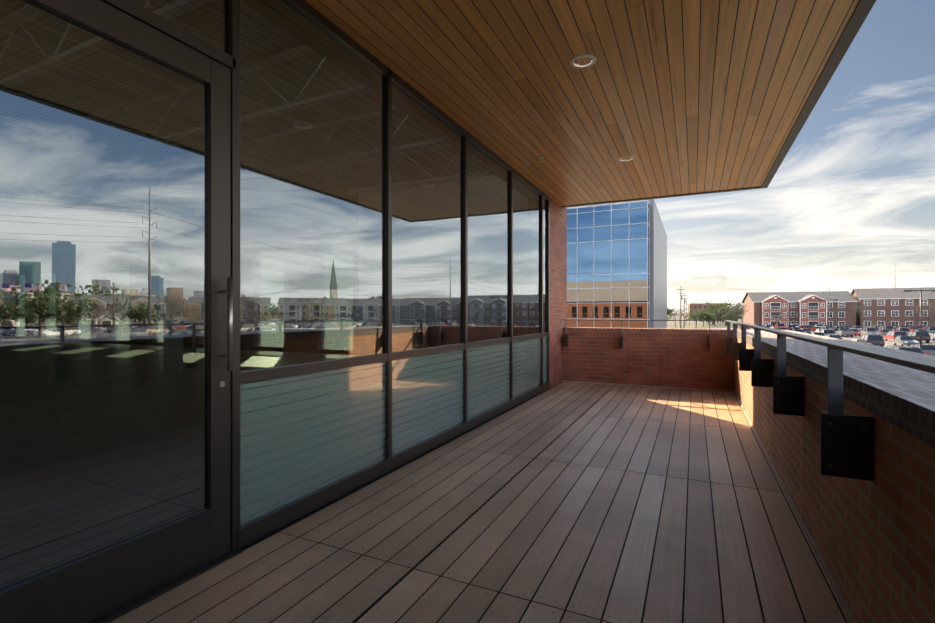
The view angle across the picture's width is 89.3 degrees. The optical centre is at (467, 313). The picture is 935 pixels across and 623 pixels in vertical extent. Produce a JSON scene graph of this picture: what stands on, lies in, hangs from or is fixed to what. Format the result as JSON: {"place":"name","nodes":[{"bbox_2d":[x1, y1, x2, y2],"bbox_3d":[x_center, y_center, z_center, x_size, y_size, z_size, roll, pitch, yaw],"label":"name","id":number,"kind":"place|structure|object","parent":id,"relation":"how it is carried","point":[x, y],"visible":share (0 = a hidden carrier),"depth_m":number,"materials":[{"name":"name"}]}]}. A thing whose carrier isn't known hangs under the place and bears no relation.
{"place":"outdoors","nodes":[
{"label":"outdoors","id":0,"kind":"place"},
{"bbox_2d":[241,388,804,622],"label":"deck substrate","id":1,"kind":"object","parent":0,"point":[309,514],"depth_m":2.96,"materials":[{"name":"black"}]},
{"bbox_2d":[110,382,850,622],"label":"deck boards","id":2,"kind":"object","parent":1,"relation":"on","point":[484,508],"visible":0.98,"depth_m":2.55,"materials":[{"name":"brown wood"}]},
{"bbox_2d":[277,390,774,622],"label":"deck screws","id":3,"kind":"object","parent":2,"relation":"on","point":[493,585],"visible":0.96,"depth_m":2.33,"materials":[{"name":"grey metal"}]},
{"bbox_2d":[562,380,856,622],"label":"deck edge gap","id":4,"kind":"object","parent":2,"relation":"on","point":[834,586],"visible":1,"depth_m":2.94,"materials":[{"name":"beige wood"}]},
{"bbox_2d":[305,0,859,205],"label":"soffit planks","id":5,"kind":"object","parent":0,"point":[675,97],"visible":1,"depth_m":3.78,"materials":[{"name":"brown wood"}]},
{"bbox_2d":[538,54,633,161],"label":"recessed lights","id":6,"kind":"object","parent":5,"relation":"on","point":[592,57],"visible":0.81,"depth_m":3.57,"materials":[{"name":"white metal"}]},
{"bbox_2d":[667,314,742,328],"bbox_3d":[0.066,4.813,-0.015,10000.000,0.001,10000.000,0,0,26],"label":"ground","id":7,"kind":"structure","parent":0,"point":[670,324],"depth_m":204.52,"materials":[{"name":"beige concrete"}]},
{"bbox_2d":[567,199,666,327],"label":"office building","id":8,"kind":"structure","parent":7,"relation":"on","point":[616,268],"depth_m":67.26,"materials":[{"name":"blue glass"}]},
{"bbox_2d":[549,198,790,392],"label":"brick wall","id":9,"kind":"structure","parent":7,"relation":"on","point":[675,357],"depth_m":7.88,"materials":[{"name":"red brick"}]},
{"bbox_2d":[667,308,682,326],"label":"bare tree","id":10,"kind":"object","parent":7,"relation":"on","point":[673,314],"visible":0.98,"depth_m":164.28,"materials":[{"name":"brown plant"}]},
{"bbox_2d":[677,286,684,328],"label":"utility pole","id":11,"kind":"object","parent":7,"relation":"on","point":[680,289],"visible":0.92,"depth_m":116.67,"materials":[{"name":"brown wood"}]},
{"bbox_2d":[681,295,687,327],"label":"utility pole","id":12,"kind":"object","parent":7,"relation":"on","point":[684,308],"visible":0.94,"depth_m":154.50,"materials":[{"name":"brown wood"}]},
{"bbox_2d":[686,310,701,319],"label":"oak tree","id":13,"kind":"object","parent":7,"relation":"on","point":[694,316],"visible":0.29,"depth_m":212.25,"materials":[{"name":"green plant"}]},
{"bbox_2d":[686,306,704,327],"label":"bare tree","id":14,"kind":"object","parent":7,"relation":"on","point":[696,315],"visible":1,"depth_m":153.11,"materials":[{"name":"brown plant"}]},
{"bbox_2d":[689,310,716,325],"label":"oak tree","id":15,"kind":"object","parent":7,"relation":"on","point":[702,316],"visible":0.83,"depth_m":174.53,"materials":[{"name":"green plant"}]},
{"bbox_2d":[688,303,724,319],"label":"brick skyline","id":16,"kind":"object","parent":7,"relation":"on","point":[694,306],"visible":0.29,"depth_m":316.77},
{"bbox_2d":[704,312,718,324],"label":"oak tree","id":17,"kind":"object","parent":7,"relation":"on","point":[717,316],"visible":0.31,"depth_m":187.81,"materials":[{"name":"green plant"}]},
{"bbox_2d":[693,301,732,324],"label":"oak tree","id":18,"kind":"object","parent":7,"relation":"on","point":[717,307],"visible":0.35,"depth_m":193.32,"materials":[{"name":"green plant"}]},
{"bbox_2d":[709,310,726,326],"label":"bare tree","id":19,"kind":"object","parent":7,"relation":"on","point":[717,313],"visible":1,"depth_m":168.87,"materials":[{"name":"green plant"}]},
{"bbox_2d":[721,313,736,321],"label":"oak tree","id":20,"kind":"object","parent":7,"relation":"on","point":[731,318],"visible":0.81,"depth_m":179.07,"materials":[{"name":"green plant"}]},
{"bbox_2d":[722,301,742,318],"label":"oak tree","id":21,"kind":"object","parent":7,"relation":"on","point":[739,304],"visible":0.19,"depth_m":195.57,"materials":[{"name":"green plant"}]},
{"bbox_2d":[728,305,745,327],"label":"bare tree","id":22,"kind":"object","parent":7,"relation":"on","point":[741,310],"visible":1,"depth_m":146.00,"materials":[{"name":"brown plant"}]},
{"bbox_2d":[726,302,748,322],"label":"bare tree","id":23,"kind":"object","parent":7,"relation":"on","point":[739,309],"visible":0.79,"depth_m":147.28,"materials":[{"name":"green plant"}]},
{"bbox_2d":[769,305,786,324],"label":"bare tree","id":24,"kind":"object","parent":7,"relation":"on","point":[779,312],"visible":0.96,"depth_m":141.22,"materials":[{"name":"brown plant"}]},
{"bbox_2d":[742,291,858,328],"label":"apartment","id":25,"kind":"structure","parent":7,"relation":"on","point":[806,308],"depth_m":145.78,"materials":[{"name":"red brick"}]},
{"bbox_2d":[735,330,934,622],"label":"brick parapet","id":26,"kind":"object","parent":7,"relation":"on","point":[874,541],"visible":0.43,"depth_m":1.76,"materials":[{"name":"brown brick"}]},
{"bbox_2d":[561,319,934,480],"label":"guard rail","id":27,"kind":"object","parent":26,"relation":"attached to","point":[847,446],"visible":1,"depth_m":1.70,"materials":[{"name":"grey metal"}]},
{"bbox_2d":[849,302,869,326],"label":"bare tree","id":28,"kind":"object","parent":7,"relation":"on","point":[859,309],"visible":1,"depth_m":134.32,"materials":[{"name":"brown plant"}]},
{"bbox_2d":[851,287,934,327],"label":"apartment","id":29,"kind":"structure","parent":7,"relation":"on","point":[894,307],"depth_m":137.34,"materials":[{"name":"red brick"}]},
{"bbox_2d":[911,301,934,326],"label":"bare tree","id":30,"kind":"object","parent":7,"relation":"on","point":[916,309],"visible":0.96,"depth_m":129.37,"materials":[{"name":"brown plant"}]},
{"bbox_2d":[654,0,934,313],"label":"sky","id":31,"kind":"structure","parent":0,"point":[851,200],"materials":[{"name":"white"}]},
{"bbox_2d":[842,331,932,346],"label":"parking lot asphalt","id":32,"kind":"structure","parent":0,"point":[849,338],"depth_m":83.83,"materials":[{"name":"grey asphalt"}]},
{"bbox_2d":[775,324,784,328],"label":"car","id":33,"kind":"object","parent":32,"relation":"on","point":[779,325],"visible":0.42,"depth_m":136.08,"materials":[{"name":"red paint"}]},
{"bbox_2d":[777,327,787,329],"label":"car","id":34,"kind":"object","parent":32,"relation":"on","point":[782,328],"visible":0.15,"depth_m":100.17,"materials":[{"name":"grey paint"}]},
{"bbox_2d":[801,328,812,333],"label":"car","id":35,"kind":"object","parent":32,"relation":"on","point":[808,330],"visible":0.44,"depth_m":103.86,"materials":[{"name":"black paint"}]},
{"bbox_2d":[803,325,815,331],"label":"car","id":36,"kind":"object","parent":32,"relation":"on","point":[810,327],"visible":0.42,"depth_m":114.31,"materials":[{"name":"red paint"}]},
{"bbox_2d":[811,332,825,336],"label":"car","id":37,"kind":"object","parent":32,"relation":"on","point":[819,333],"visible":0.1,"depth_m":83.34,"materials":[{"name":"beige paint"}]},
{"bbox_2d":[817,299,837,334],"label":"lot light","id":38,"kind":"object","parent":32,"relation":"on","point":[827,312],"visible":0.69,"depth_m":78.78,"materials":[{"name":"grey metal"}]},
{"bbox_2d":[819,329,836,335],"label":"car","id":39,"kind":"object","parent":32,"relation":"on","point":[830,331],"visible":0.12,"depth_m":87.55,"materials":[{"name":"grey paint"}]},
{"bbox_2d":[826,335,843,339],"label":"car","id":40,"kind":"object","parent":32,"relation":"on","point":[836,336],"visible":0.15,"depth_m":72.91,"materials":[{"name":"grey paint"}]},
{"bbox_2d":[831,326,843,328],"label":"car","id":41,"kind":"object","parent":32,"relation":"on","point":[835,327],"visible":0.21,"depth_m":110.64,"materials":[{"name":"grey paint"}]},
{"bbox_2d":[835,328,853,336],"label":"car","id":42,"kind":"object","parent":32,"relation":"on","point":[843,331],"visible":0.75,"depth_m":96.02,"materials":[{"name":"grey paint"}]},
{"bbox_2d":[849,329,860,335],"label":"car","id":43,"kind":"object","parent":32,"relation":"on","point":[857,332],"visible":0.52,"depth_m":100.00,"materials":[{"name":"red paint"}]},
{"bbox_2d":[851,326,861,330],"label":"car","id":44,"kind":"object","parent":32,"relation":"on","point":[858,328],"visible":0.58,"depth_m":123.92,"materials":[{"name":"grey paint"}]},
{"bbox_2d":[861,327,879,334],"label":"car","id":45,"kind":"object","parent":32,"relation":"on","point":[868,330],"visible":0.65,"depth_m":99.05,"materials":[{"name":"grey paint"}]},
{"bbox_2d":[857,334,884,346],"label":"car","id":46,"kind":"object","parent":32,"relation":"on","point":[875,339],"visible":0.75,"depth_m":65.19,"materials":[{"name":"black paint"}]},
{"bbox_2d":[879,329,891,336],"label":"car","id":47,"kind":"object","parent":32,"relation":"on","point":[883,332],"visible":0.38,"depth_m":98.24,"materials":[{"name":"grey paint"}]},
{"bbox_2d":[880,326,893,329],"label":"car","id":48,"kind":"object","parent":32,"relation":"on","point":[886,327],"visible":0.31,"depth_m":112.16,"materials":[{"name":"grey paint"}]},
{"bbox_2d":[883,331,907,341],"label":"car","id":49,"kind":"object","parent":32,"relation":"on","point":[890,335],"visible":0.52,"depth_m":78.67,"materials":[{"name":"red paint"}]},
{"bbox_2d":[897,328,910,333],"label":"car","id":50,"kind":"object","parent":32,"relation":"on","point":[907,330],"visible":0.27,"depth_m":96.63,"materials":[{"name":"grey paint"}]},
{"bbox_2d":[892,336,919,345],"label":"car","id":51,"kind":"object","parent":32,"relation":"on","point":[905,340],"visible":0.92,"depth_m":68.89,"materials":[{"name":"grey paint"}]},
{"bbox_2d":[887,345,924,353],"bbox_3d":[39.085,3.895,42.043,1.960,1.805,4.820,0,0,24],"label":"car","id":52,"kind":"object","parent":32,"relation":"on","point":[913,349],"visible":0.21,"depth_m":41.60,"materials":[{"name":"grey paint"}]},
{"bbox_2d":[907,326,923,330],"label":"car","id":53,"kind":"object","parent":32,"relation":"on","point":[912,328],"visible":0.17,"depth_m":106.05,"materials":[{"name":"red paint"}]},
{"bbox_2d":[902,289,934,348],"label":"lot light","id":54,"kind":"object","parent":32,"relation":"on","point":[920,290],"visible":0.62,"depth_m":46.34,"materials":[{"name":"grey metal"}]},
{"bbox_2d":[907,331,930,342],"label":"car","id":55,"kind":"object","parent":32,"relation":"on","point":[926,336],"visible":0.62,"depth_m":76.72,"materials":[{"name":"black paint"}]},
{"bbox_2d":[913,344,934,355],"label":"car","id":56,"kind":"object","parent":32,"relation":"on","point":[928,349],"visible":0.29,"depth_m":49.99,"materials":[{"name":"grey paint"}]},
{"bbox_2d":[923,327,934,333],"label":"car","id":57,"kind":"object","parent":32,"relation":"on","point":[930,330],"visible":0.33,"depth_m":103.28,"materials":[{"name":"grey paint"}]},
{"bbox_2d":[925,334,934,341],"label":"car","id":58,"kind":"object","parent":32,"relation":"on","point":[932,337],"visible":0.4,"depth_m":77.37,"materials":[{"name":"grey paint"}]},
{"label":"interior floor","id":59,"kind":"structure","parent":0,"visible":0},
{"bbox_2d":[0,0,549,622],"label":"storefront frames","id":60,"kind":"structure","parent":59,"relation":"on","point":[114,582],"depth_m":2.35,"materials":[{"name":"black metal"}]},
{"bbox_2d":[219,277,232,386],"bbox_3d":[-1.190,0.095,2.337,0.072,0.545,0.030,0,0,26],"label":"door handle","id":61,"kind":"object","parent":60,"relation":"attached to","point":[229,292],"depth_m":2.32,"materials":[{"name":"silver metal"}]},
{"bbox_2d":[0,0,546,590],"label":"storefront glass","id":62,"kind":"object","parent":60,"relation":"in","point":[102,292],"visible":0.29,"depth_m":2.18,"materials":[{"name":"clear glass"}]},
{"bbox_2d":[240,336,546,525],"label":"storefront lower lites","id":63,"kind":"object","parent":60,"relation":"in","point":[302,435],"visible":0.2,"depth_m":3.27,"materials":[{"name":"glass"}]},
{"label":"outer building walls","id":64,"kind":"object","parent":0,"visible":0},
{"bbox_2d":[561,0,875,207],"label":"roof fascia","id":65,"kind":"structure","parent":64,"relation":"attached to","point":[863,8],"depth_m":3.98,"materials":[{"name":"grey"}]}
]}

